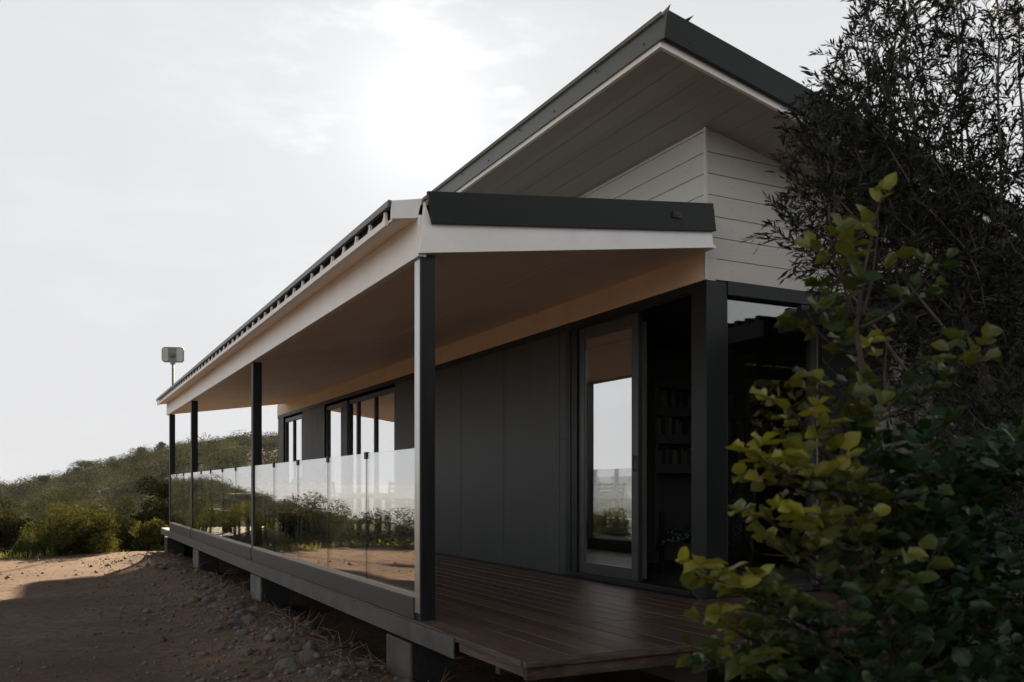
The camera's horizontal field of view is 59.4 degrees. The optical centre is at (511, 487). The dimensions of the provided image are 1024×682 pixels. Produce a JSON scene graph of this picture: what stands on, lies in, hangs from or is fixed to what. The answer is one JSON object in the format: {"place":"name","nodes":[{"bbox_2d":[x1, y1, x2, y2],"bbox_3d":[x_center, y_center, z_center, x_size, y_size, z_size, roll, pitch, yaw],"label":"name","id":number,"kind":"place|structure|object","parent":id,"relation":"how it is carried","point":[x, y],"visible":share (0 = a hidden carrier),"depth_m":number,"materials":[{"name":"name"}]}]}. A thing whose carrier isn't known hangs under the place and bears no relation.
{"place":"outdoors","nodes":[
{"label":"outdoors","id":0,"kind":"place"},
{"bbox_2d":[0,547,129,558],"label":"grass","id":1,"kind":"structure","parent":0,"point":[47,551],"depth_m":18.28,"materials":[{"name":"green plant"}]},
{"bbox_2d":[0,550,416,681],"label":"gravel","id":2,"kind":"structure","parent":0,"point":[270,636],"depth_m":8.51,"materials":[{"name":"brown gravel"}]},
{"bbox_2d":[0,446,1021,681],"bbox_3d":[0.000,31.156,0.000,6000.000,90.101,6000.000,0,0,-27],"label":"ground","id":3,"kind":"structure","parent":0,"point":[121,668],"depth_m":8.65,"materials":[{"name":"brown soil"}]},
{"bbox_2d":[0,496,22,547],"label":"bush","id":4,"kind":"object","parent":3,"relation":"on","point":[4,515],"visible":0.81,"depth_m":19.32,"materials":[{"name":"green plant"}]},
{"bbox_2d":[0,497,34,554],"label":"scrub tree","id":5,"kind":"object","parent":3,"relation":"on","point":[17,511],"visible":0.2,"depth_m":36.44,"materials":[{"name":"green plant"}]},
{"bbox_2d":[0,515,35,555],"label":"bush","id":6,"kind":"object","parent":3,"relation":"on","point":[6,542],"visible":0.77,"depth_m":19.41,"materials":[{"name":"green plant"}]},
{"bbox_2d":[7,538,45,557],"bbox_3d":[-9.952,1.375,18.455,0.709,0.712,0.782,0,0,-6],"label":"bush","id":7,"kind":"object","parent":3,"relation":"on","point":[22,547],"visible":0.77,"depth_m":18.32,"materials":[{"name":"green plant"}]},
{"bbox_2d":[32,475,50,483],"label":"skyline tree","id":8,"kind":"object","parent":3,"relation":"on","point":[44,478],"visible":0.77,"depth_m":209.78,"materials":[{"name":"green plant"}]},
{"bbox_2d":[18,491,65,540],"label":"scrub tree","id":9,"kind":"object","parent":3,"relation":"on","point":[33,508],"visible":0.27,"depth_m":42.60,"materials":[{"name":"green plant"}]},
{"bbox_2d":[33,527,75,555],"bbox_3d":[-9.674,1.284,19.098,0.875,0.915,0.832,0,0,18],"label":"bush","id":10,"kind":"object","parent":3,"relation":"on","point":[60,545],"visible":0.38,"depth_m":18.89,"materials":[{"name":"green plant"}]},
{"bbox_2d":[38,486,88,525],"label":"scrub tree","id":11,"kind":"object","parent":3,"relation":"on","point":[65,497],"visible":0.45,"depth_m":48.92,"materials":[{"name":"green plant"}]},
{"bbox_2d":[18,500,122,554],"bbox_3d":[-9.584,0.994,19.416,2.057,1.455,1.918,0,0,27],"label":"bush","id":12,"kind":"object","parent":3,"relation":"on","point":[81,544],"visible":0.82,"depth_m":19.27,"materials":[{"name":"green plant"}]},
{"bbox_2d":[66,467,82,473],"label":"skyline tree","id":13,"kind":"object","parent":3,"relation":"on","point":[72,470],"visible":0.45,"depth_m":216.09,"materials":[{"name":"green plant"}]},
{"bbox_2d":[54,499,101,525],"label":"scrub tree","id":14,"kind":"object","parent":3,"relation":"on","point":[84,503],"visible":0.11,"depth_m":41.54,"materials":[{"name":"green plant"}]},
{"bbox_2d":[71,459,102,467],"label":"skyline tree","id":15,"kind":"object","parent":3,"relation":"on","point":[83,462],"visible":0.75,"depth_m":221.63,"materials":[{"name":"green plant"}]},
{"bbox_2d":[82,522,115,551],"bbox_3d":[-9.260,1.261,19.985,0.792,0.980,0.922,0,0,-27],"label":"bush","id":16,"kind":"object","parent":3,"relation":"on","point":[106,541],"visible":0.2,"depth_m":19.86,"materials":[{"name":"green plant"}]},
{"bbox_2d":[106,456,119,463],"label":"skyline tree","id":17,"kind":"object","parent":3,"relation":"on","point":[111,458],"visible":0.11,"depth_m":229.34,"materials":[{"name":"green plant"}]},
{"bbox_2d":[91,514,137,551],"bbox_3d":[-10.176,1.368,22.834,1.178,1.395,1.414,0,0,8],"label":"bush","id":18,"kind":"object","parent":3,"relation":"on","point":[121,520],"visible":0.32,"depth_m":22.82,"materials":[{"name":"green plant"}]},
{"bbox_2d":[105,493,148,550],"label":"scrub tree","id":19,"kind":"object","parent":3,"relation":"on","point":[126,510],"visible":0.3,"depth_m":40.36,"materials":[{"name":"green plant"}]},
{"bbox_2d":[122,518,140,551],"bbox_3d":[-9.943,1.457,23.582,1.108,1.372,1.177,0,0,-27],"label":"bush","id":20,"kind":"object","parent":3,"relation":"on","point":[130,549],"visible":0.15,"depth_m":23.30,"materials":[{"name":"green plant"}]},
{"bbox_2d":[129,446,147,456],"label":"skyline tree","id":21,"kind":"object","parent":3,"relation":"on","point":[139,449],"visible":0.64,"depth_m":234.61,"materials":[{"name":"green plant"}]},
{"bbox_2d":[0,430,277,551],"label":"woodland","id":22,"kind":"object","parent":3,"relation":"on","point":[209,456],"visible":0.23,"depth_m":183.28,"materials":[{"name":"green plant"}]},
{"bbox_2d":[115,476,168,529],"bbox_3d":[-10.132,1.074,25.507,1.797,2.845,1.979,0,0,28],"label":"evergreen tree","id":23,"kind":"object","parent":3,"relation":"on","point":[161,512],"visible":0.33,"depth_m":25.36,"materials":[{"name":"green plant"}]},
{"bbox_2d":[128,517,168,550],"bbox_3d":[-9.225,1.363,22.917,1.095,1.261,1.172,0,0,-27],"label":"bush","id":24,"kind":"object","parent":3,"relation":"on","point":[149,532],"visible":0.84,"depth_m":22.64,"materials":[{"name":"green plant"}]},
{"bbox_2d":[146,519,168,550],"bbox_3d":[-9.146,1.444,23.560,1.085,1.291,1.189,0,0,7],"label":"bush","id":25,"kind":"object","parent":3,"relation":"on","point":[162,542],"visible":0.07,"depth_m":23.37,"materials":[{"name":"green plant"}]},
{"bbox_2d":[149,479,168,505],"bbox_3d":[-10.482,1.342,27.388,1.276,3.202,1.599,0,0,-9],"label":"evergreen tree","id":26,"kind":"object","parent":3,"relation":"on","point":[164,494],"visible":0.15,"depth_m":27.24,"materials":[{"name":"green plant"}]},
{"bbox_2d":[156,441,165,451],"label":"skyline tree","id":27,"kind":"object","parent":3,"relation":"on","point":[159,444],"visible":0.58,"depth_m":236.57,"materials":[{"name":"green plant"}]},
{"bbox_2d":[158,565,166,569],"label":"rock","id":28,"kind":"object","parent":3,"relation":"on","point":[163,567],"visible":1,"depth_m":14.03,"materials":[{"name":"stone"}]},
{"bbox_2d":[160,596,167,602],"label":"rock","id":29,"kind":"object","parent":3,"relation":"on","point":[163,598],"visible":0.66,"depth_m":10.71,"materials":[{"name":"stone"}]},
{"bbox_2d":[164,536,183,555],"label":"concrete pier","id":30,"kind":"structure","parent":3,"relation":"on","point":[171,545],"depth_m":18.86,"materials":[{"name":"grey concrete"}]},
{"bbox_2d":[184,585,194,590],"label":"rock","id":31,"kind":"object","parent":3,"relation":"on","point":[188,587],"visible":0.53,"depth_m":11.37,"materials":[{"name":"stone"}]},
{"bbox_2d":[201,584,208,588],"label":"rock","id":32,"kind":"object","parent":3,"relation":"on","point":[204,586],"visible":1,"depth_m":11.15,"materials":[{"name":"stone"}]},
{"bbox_2d":[193,548,218,573],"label":"concrete pier","id":33,"kind":"structure","parent":3,"relation":"on","point":[200,558],"depth_m":15.04,"materials":[{"name":"grey concrete"}]},
{"bbox_2d":[201,595,215,602],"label":"rock","id":34,"kind":"object","parent":3,"relation":"on","point":[207,599],"visible":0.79,"depth_m":10.15,"materials":[{"name":"stone"}]},
{"bbox_2d":[209,668,217,672],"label":"rock","id":35,"kind":"object","parent":3,"relation":"on","point":[213,670],"visible":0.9,"depth_m":6.69,"materials":[{"name":"stone"}]},
{"bbox_2d":[212,625,222,629],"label":"rock","id":36,"kind":"object","parent":3,"relation":"on","point":[218,627],"visible":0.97,"depth_m":8.29,"materials":[{"name":"stone"}]},
{"bbox_2d":[219,606,228,609],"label":"rock","id":37,"kind":"object","parent":3,"relation":"on","point":[224,607],"visible":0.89,"depth_m":9.39,"materials":[{"name":"stone"}]},
{"bbox_2d":[229,607,236,612],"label":"rock","id":38,"kind":"object","parent":3,"relation":"on","point":[232,609],"visible":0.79,"depth_m":9.10,"materials":[{"name":"stone"}]},
{"bbox_2d":[227,617,243,624],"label":"rock","id":39,"kind":"object","parent":3,"relation":"on","point":[236,621],"visible":0.78,"depth_m":8.46,"materials":[{"name":"stone"}]},
{"bbox_2d":[233,601,241,605],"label":"rock","id":40,"kind":"object","parent":3,"relation":"on","point":[236,603],"visible":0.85,"depth_m":9.80,"materials":[{"name":"stone"}]},
{"bbox_2d":[238,672,246,676],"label":"rock","id":41,"kind":"object","parent":3,"relation":"on","point":[242,674],"visible":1,"depth_m":6.52,"materials":[{"name":"stone"}]},
{"bbox_2d":[238,629,248,636],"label":"rock","id":42,"kind":"object","parent":3,"relation":"on","point":[245,632],"visible":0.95,"depth_m":7.97,"materials":[{"name":"stone"}]},
{"bbox_2d":[237,648,252,656],"bbox_3d":[-2.103,1.313,7.094,0.126,0.087,0.124,-7,-1,-28],"label":"rock","id":43,"kind":"object","parent":3,"relation":"on","point":[243,652],"visible":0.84,"depth_m":7.05,"materials":[{"name":"stone"}]},
{"bbox_2d":[240,615,257,623],"bbox_3d":[-2.524,1.273,8.590,0.163,0.111,0.172,0,0,37],"label":"rock","id":44,"kind":"object","parent":3,"relation":"on","point":[248,618],"visible":0.61,"depth_m":8.54,"materials":[{"name":"stone"}]},
{"bbox_2d":[246,606,262,611],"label":"rock","id":45,"kind":"object","parent":3,"relation":"on","point":[258,608],"visible":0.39,"depth_m":9.46,"materials":[{"name":"stone"}]},
{"bbox_2d":[251,670,267,678],"bbox_3d":[-1.805,1.342,6.428,0.132,0.074,0.082,0,0,-44],"label":"rock","id":46,"kind":"object","parent":3,"relation":"on","point":[257,674],"visible":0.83,"depth_m":6.39,"materials":[{"name":"stone"}]},
{"bbox_2d":[250,573,288,609],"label":"concrete pier","id":47,"kind":"structure","parent":3,"relation":"on","point":[274,592],"depth_m":10.55,"materials":[{"name":"grey concrete"}]},
{"bbox_2d":[274,633,288,640],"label":"rock","id":48,"kind":"object","parent":3,"relation":"on","point":[282,636],"visible":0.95,"depth_m":7.39,"materials":[{"name":"stone"}]},
{"bbox_2d":[273,658,302,673],"bbox_3d":[-1.587,1.274,6.368,0.202,0.142,0.185,0,0,29],"label":"rock","id":49,"kind":"object","parent":3,"relation":"on","point":[281,665],"visible":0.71,"depth_m":6.30,"materials":[{"name":"stone"}]},
{"bbox_2d":[283,642,293,648],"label":"rock","id":50,"kind":"object","parent":3,"relation":"on","point":[287,645],"visible":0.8,"depth_m":7.21,"materials":[{"name":"stone"}]},
{"bbox_2d":[284,663,299,672],"bbox_3d":[-1.550,1.275,6.305,0.126,0.090,0.101,11,5,40],"label":"rock","id":51,"kind":"object","parent":3,"relation":"on","point":[295,667],"visible":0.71,"depth_m":6.27,"materials":[{"name":"stone"}]},
{"bbox_2d":[289,645,301,651],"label":"rock","id":52,"kind":"object","parent":3,"relation":"on","point":[294,648],"visible":0.95,"depth_m":7.14,"materials":[{"name":"stone"}]},
{"bbox_2d":[140,550,471,681],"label":"dead twigs","id":53,"kind":"object","parent":3,"relation":"on","point":[340,655],"visible":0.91,"depth_m":8.01,"materials":[{"name":"brown wood"}]},
{"bbox_2d":[298,650,316,658],"bbox_3d":[-1.548,1.286,6.864,0.148,0.089,0.117,13,16,36],"label":"rock","id":54,"kind":"object","parent":3,"relation":"on","point":[302,654],"visible":0.61,"depth_m":6.84,"materials":[{"name":"stone"}]},
{"bbox_2d":[302,640,317,650],"bbox_3d":[-1.618,1.283,7.225,0.112,0.112,0.182,0,0,8],"label":"rock","id":55,"kind":"object","parent":3,"relation":"on","point":[310,645],"visible":0.7,"depth_m":7.17,"materials":[{"name":"stone"}]},
{"bbox_2d":[304,621,316,627],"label":"rock","id":56,"kind":"object","parent":3,"relation":"on","point":[312,624],"visible":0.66,"depth_m":8.52,"materials":[{"name":"stone"}]},
{"bbox_2d":[304,655,317,662],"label":"rock","id":57,"kind":"object","parent":3,"relation":"on","point":[309,658],"visible":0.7,"depth_m":6.62,"materials":[{"name":"stone"}]},
{"bbox_2d":[305,669,320,677],"bbox_3d":[-1.342,1.262,6.076,0.115,0.079,0.103,6,11,6],"label":"rock","id":58,"kind":"object","parent":3,"relation":"on","point":[312,673],"visible":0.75,"depth_m":6.04,"materials":[{"name":"stone"}]},
{"bbox_2d":[336,662,348,667],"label":"rock","id":59,"kind":"object","parent":3,"relation":"on","point":[344,664],"visible":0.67,"depth_m":6.28,"materials":[{"name":"stone"}]},
{"bbox_2d":[349,662,358,668],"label":"rock","id":60,"kind":"object","parent":3,"relation":"on","point":[351,666],"visible":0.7,"depth_m":6.28,"materials":[{"name":"stone"}]},
{"bbox_2d":[357,660,370,669],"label":"rock","id":61,"kind":"object","parent":3,"relation":"on","point":[364,664],"visible":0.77,"depth_m":6.36,"materials":[{"name":"stone"}]},
{"bbox_2d":[386,633,455,681],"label":"concrete pier","id":62,"kind":"structure","parent":3,"relation":"on","point":[412,660],"depth_m":6.19,"materials":[{"name":"grey concrete"}]},
{"bbox_2d":[156,4,1023,681],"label":"house","id":63,"kind":"structure","parent":3,"relation":"on","point":[470,332],"depth_m":7.62,"materials":[{"name":"paint"}]},
{"bbox_2d":[162,347,183,384],"bbox_3d":[-9.592,-1.159,25.399,0.600,5.635,0.160,0,0,-10],"label":"panel lamp","id":64,"kind":"object","parent":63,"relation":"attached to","point":[173,356],"visible":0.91,"depth_m":25.39,"materials":[{"name":"grey plastic"}]},
{"bbox_2d":[281,414,301,462],"bbox_3d":[-4.640,-0.341,19.052,0.112,2.400,1.750,0,0,-27],"label":"window","id":65,"kind":"structure","parent":63,"relation":"in","point":[291,428],"depth_m":19.22,"materials":[{"name":"clear glass"}]},
{"bbox_2d":[169,448,414,618],"bbox_3d":[-3.728,0.293,11.956,0.080,1.124,13.711,0,0,-27],"label":"glass railing","id":66,"kind":"object","parent":63,"relation":"on","point":[326,522],"visible":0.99,"depth_m":8.22,"materials":[{"name":"glass"}]},
{"bbox_2d":[323,387,394,543],"bbox_3d":[-2.584,-0.341,15.032,0.112,2.400,3.880,0,0,-27],"label":"sliding door","id":67,"kind":"structure","parent":63,"relation":"in","point":[366,423],"depth_m":14.77,"materials":[{"name":"clear glass"}]},
{"bbox_2d":[569,293,690,596],"bbox_3d":[1.043,-0.341,7.943,0.150,2.401,1.865,0,0,-27],"label":"sliding door","id":68,"kind":"structure","parent":63,"relation":"in","point":[606,354],"depth_m":8.21,"materials":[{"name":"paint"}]},
{"bbox_2d":[642,321,647,578],"bbox_3d":[0.987,-0.336,8.367,0.062,2.290,0.900,0,0,-27],"label":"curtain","id":69,"kind":"object","parent":63,"relation":"hanging from","point":[644,449],"visible":0.07,"depth_m":8.00,"materials":[{"name":"fabric"}]},
{"bbox_2d":[648,343,755,562],"bbox_3d":[2.231,-0.391,10.682,1.500,2.500,0.310,0,0,-27],"label":"bookcase","id":70,"kind":"object","parent":63,"relation":"on","point":[669,490],"visible":0.51,"depth_m":10.64,"materials":[{"name":"black wood"}]},
{"bbox_2d":[658,418,660,433],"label":"book","id":71,"kind":"object","parent":70,"relation":"on","point":[659,425],"visible":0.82,"depth_m":10.28,"materials":[{"name":"black paper"}]},
{"bbox_2d":[658,450,661,463],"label":"book","id":72,"kind":"object","parent":70,"relation":"on","point":[659,456],"visible":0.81,"depth_m":10.28,"materials":[{"name":"black paper"}]},
{"bbox_2d":[658,447,665,463],"bbox_3d":[1.706,-0.369,10.378,0.052,0.194,0.181,0,0,-27],"label":"book","id":73,"kind":"object","parent":70,"relation":"on","point":[663,449],"visible":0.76,"depth_m":10.30,"materials":[{"name":"black paper"}]},
{"bbox_2d":[661,421,664,433],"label":"book","id":74,"kind":"object","parent":70,"relation":"on","point":[662,427],"visible":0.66,"depth_m":10.32,"materials":[{"name":"black paper"}]},
{"bbox_2d":[659,417,666,433],"bbox_3d":[1.733,-0.714,10.421,0.031,0.204,0.181,0,0,-27],"label":"book","id":75,"kind":"object","parent":70,"relation":"on","point":[663,419],"visible":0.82,"depth_m":10.34,"materials":[{"name":"black paper"}]},
{"bbox_2d":[661,391,666,405],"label":"book","id":76,"kind":"object","parent":70,"relation":"on","point":[665,392],"visible":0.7,"depth_m":10.32,"materials":[{"name":"black paper"}]},
{"bbox_2d":[661,389,671,406],"bbox_3d":[1.780,-1.031,10.415,0.050,0.198,0.181,0,0,-27],"label":"book","id":77,"kind":"object","parent":70,"relation":"on","point":[669,397],"visible":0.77,"depth_m":10.34,"materials":[{"name":"black paper"}]},
{"bbox_2d":[666,447,667,463],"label":"book","id":78,"kind":"object","parent":70,"relation":"on","point":[666,455],"visible":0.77,"depth_m":10.34,"materials":[{"name":"black paper"}]},
{"bbox_2d":[667,417,671,433],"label":"book","id":79,"kind":"object","parent":70,"relation":"on","point":[669,425],"visible":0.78,"depth_m":10.36,"materials":[{"name":"brown paper"}]},
{"bbox_2d":[668,451,671,463],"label":"book","id":80,"kind":"object","parent":70,"relation":"on","point":[669,457],"visible":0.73,"depth_m":10.35,"materials":[{"name":"black paper"}]},
{"bbox_2d":[668,449,675,463],"bbox_3d":[1.836,-0.358,10.461,0.045,0.173,0.181,0,0,-27],"label":"book","id":81,"kind":"object","parent":70,"relation":"on","point":[673,456],"visible":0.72,"depth_m":10.38,"materials":[{"name":"brown paper"}]},
{"bbox_2d":[672,391,674,406],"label":"book","id":82,"kind":"object","parent":70,"relation":"on","point":[673,398],"visible":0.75,"depth_m":10.37,"materials":[{"name":"black paper"}]},
{"bbox_2d":[672,421,674,434],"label":"book","id":83,"kind":"object","parent":70,"relation":"on","point":[673,427],"visible":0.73,"depth_m":10.37,"materials":[{"name":"brown paper"}]},
{"bbox_2d":[669,446,680,463],"bbox_3d":[1.908,-0.375,10.497,0.035,0.206,0.181,0,0,-27],"label":"book","id":84,"kind":"object","parent":70,"relation":"on","point":[678,448],"visible":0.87,"depth_m":10.42,"materials":[{"name":"black paper"}]},
{"bbox_2d":[672,419,678,434],"bbox_3d":[1.873,-0.702,10.467,0.048,0.179,0.181,0,0,-27],"label":"book","id":85,"kind":"object","parent":70,"relation":"on","point":[676,426],"visible":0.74,"depth_m":10.39,"materials":[{"name":"brown paper"}]},
{"bbox_2d":[672,417,683,434],"bbox_3d":[1.947,-0.717,10.514,0.039,0.210,0.181,0,0,-27],"label":"book","id":86,"kind":"object","parent":70,"relation":"on","point":[681,419],"visible":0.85,"depth_m":10.44,"materials":[{"name":"black paper"}]},
{"bbox_2d":[676,394,679,406],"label":"book","id":87,"kind":"object","parent":70,"relation":"on","point":[677,400],"visible":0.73,"depth_m":10.41,"materials":[{"name":"black paper"}]},
{"bbox_2d":[676,392,682,406],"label":"book","id":88,"kind":"object","parent":70,"relation":"on","point":[681,399],"visible":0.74,"depth_m":10.42,"materials":[{"name":"black paper"}]},
{"bbox_2d":[679,422,681,434],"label":"book","id":89,"kind":"object","parent":70,"relation":"on","point":[680,428],"visible":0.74,"depth_m":10.41,"materials":[{"name":"black paper"}]},
{"bbox_2d":[681,449,683,463],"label":"book","id":90,"kind":"object","parent":70,"relation":"on","point":[682,456],"visible":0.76,"depth_m":10.44,"materials":[{"name":"black paper"}]},
{"bbox_2d":[683,394,685,406],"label":"book","id":91,"kind":"object","parent":70,"relation":"on","point":[684,400],"visible":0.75,"depth_m":10.43,"materials":[{"name":"black paper"}]},
{"bbox_2d":[681,448,688,463],"bbox_3d":[2.011,-0.370,10.561,0.028,0.197,0.181,0,0,-27],"label":"book","id":92,"kind":"object","parent":70,"relation":"on","point":[686,449],"visible":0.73,"depth_m":10.48,"materials":[{"name":"black paper"}]},
{"bbox_2d":[684,451,686,463],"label":"book","id":93,"kind":"object","parent":70,"relation":"on","point":[685,457],"visible":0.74,"depth_m":10.44,"materials":[{"name":"black paper"}]},
{"bbox_2d":[732,450,734,464],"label":"book","id":94,"kind":"object","parent":70,"relation":"on","point":[733,457],"visible":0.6,"depth_m":10.79,"materials":[{"name":"black paper"}]},
{"bbox_2d":[735,453,737,462],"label":"book","id":95,"kind":"object","parent":70,"relation":"on","point":[736,457],"visible":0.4,"depth_m":10.80,"materials":[{"name":"black paper"}]},
{"bbox_2d":[727,297,819,596],"bbox_3d":[2.104,-0.323,7.297,1.008,2.364,0.102,0,0,-27],"label":"corner window","id":96,"kind":"structure","parent":63,"relation":"in","point":[813,346],"depth_m":7.48,"materials":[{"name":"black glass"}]},
{"bbox_2d":[778,252,1023,339],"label":"pergola","id":97,"kind":"object","parent":63,"relation":"attached to","point":[800,312],"visible":0.17,"depth_m":6.91,"materials":[{"name":"black metal"}]},
{"bbox_2d":[875,311,935,573],"bbox_3d":[2.932,-0.301,6.608,0.645,1.981,0.104,0,0,-27],"label":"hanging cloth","id":98,"kind":"object","parent":97,"relation":"hanging from","point":[896,432],"visible":0.06,"depth_m":6.56,"materials":[{"name":"fabric"}]},
{"bbox_2d":[675,172,1023,681],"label":"leafy shrub","id":99,"kind":"object","parent":3,"relation":"on","point":[943,591],"visible":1,"depth_m":2.04,"materials":[{"name":"green plant"}]},
{"bbox_2d":[738,0,1023,544],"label":"olive tree","id":100,"kind":"object","parent":3,"relation":"on","point":[904,223],"visible":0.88,"depth_m":3.65,"materials":[{"name":"green plant"}]},
{"bbox_2d":[945,580,1023,681],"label":"dark shrub","id":101,"kind":"object","parent":3,"relation":"on","point":[1015,626],"visible":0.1,"depth_m":3.76,"materials":[{"name":"green plant"}]},
{"bbox_2d":[996,521,1023,677],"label":"dark shrub","id":102,"kind":"object","parent":3,"relation":"on","point":[1013,540],"visible":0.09,"depth_m":4.83,"materials":[{"name":"green plant"}]},
{"bbox_2d":[0,0,1023,486],"label":"sky","id":103,"kind":"structure","parent":0,"point":[169,168],"materials":[{"name":"white"}]},
{"bbox_2d":[655,482,760,572],"bbox_3d":[1.927,0.384,8.861,0.742,0.950,0.765,0,0,-27],"label":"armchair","id":104,"kind":"object","parent":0,"point":[738,533],"visible":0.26,"depth_m":8.69,"materials":[{"name":"black fabric"}]}
]}

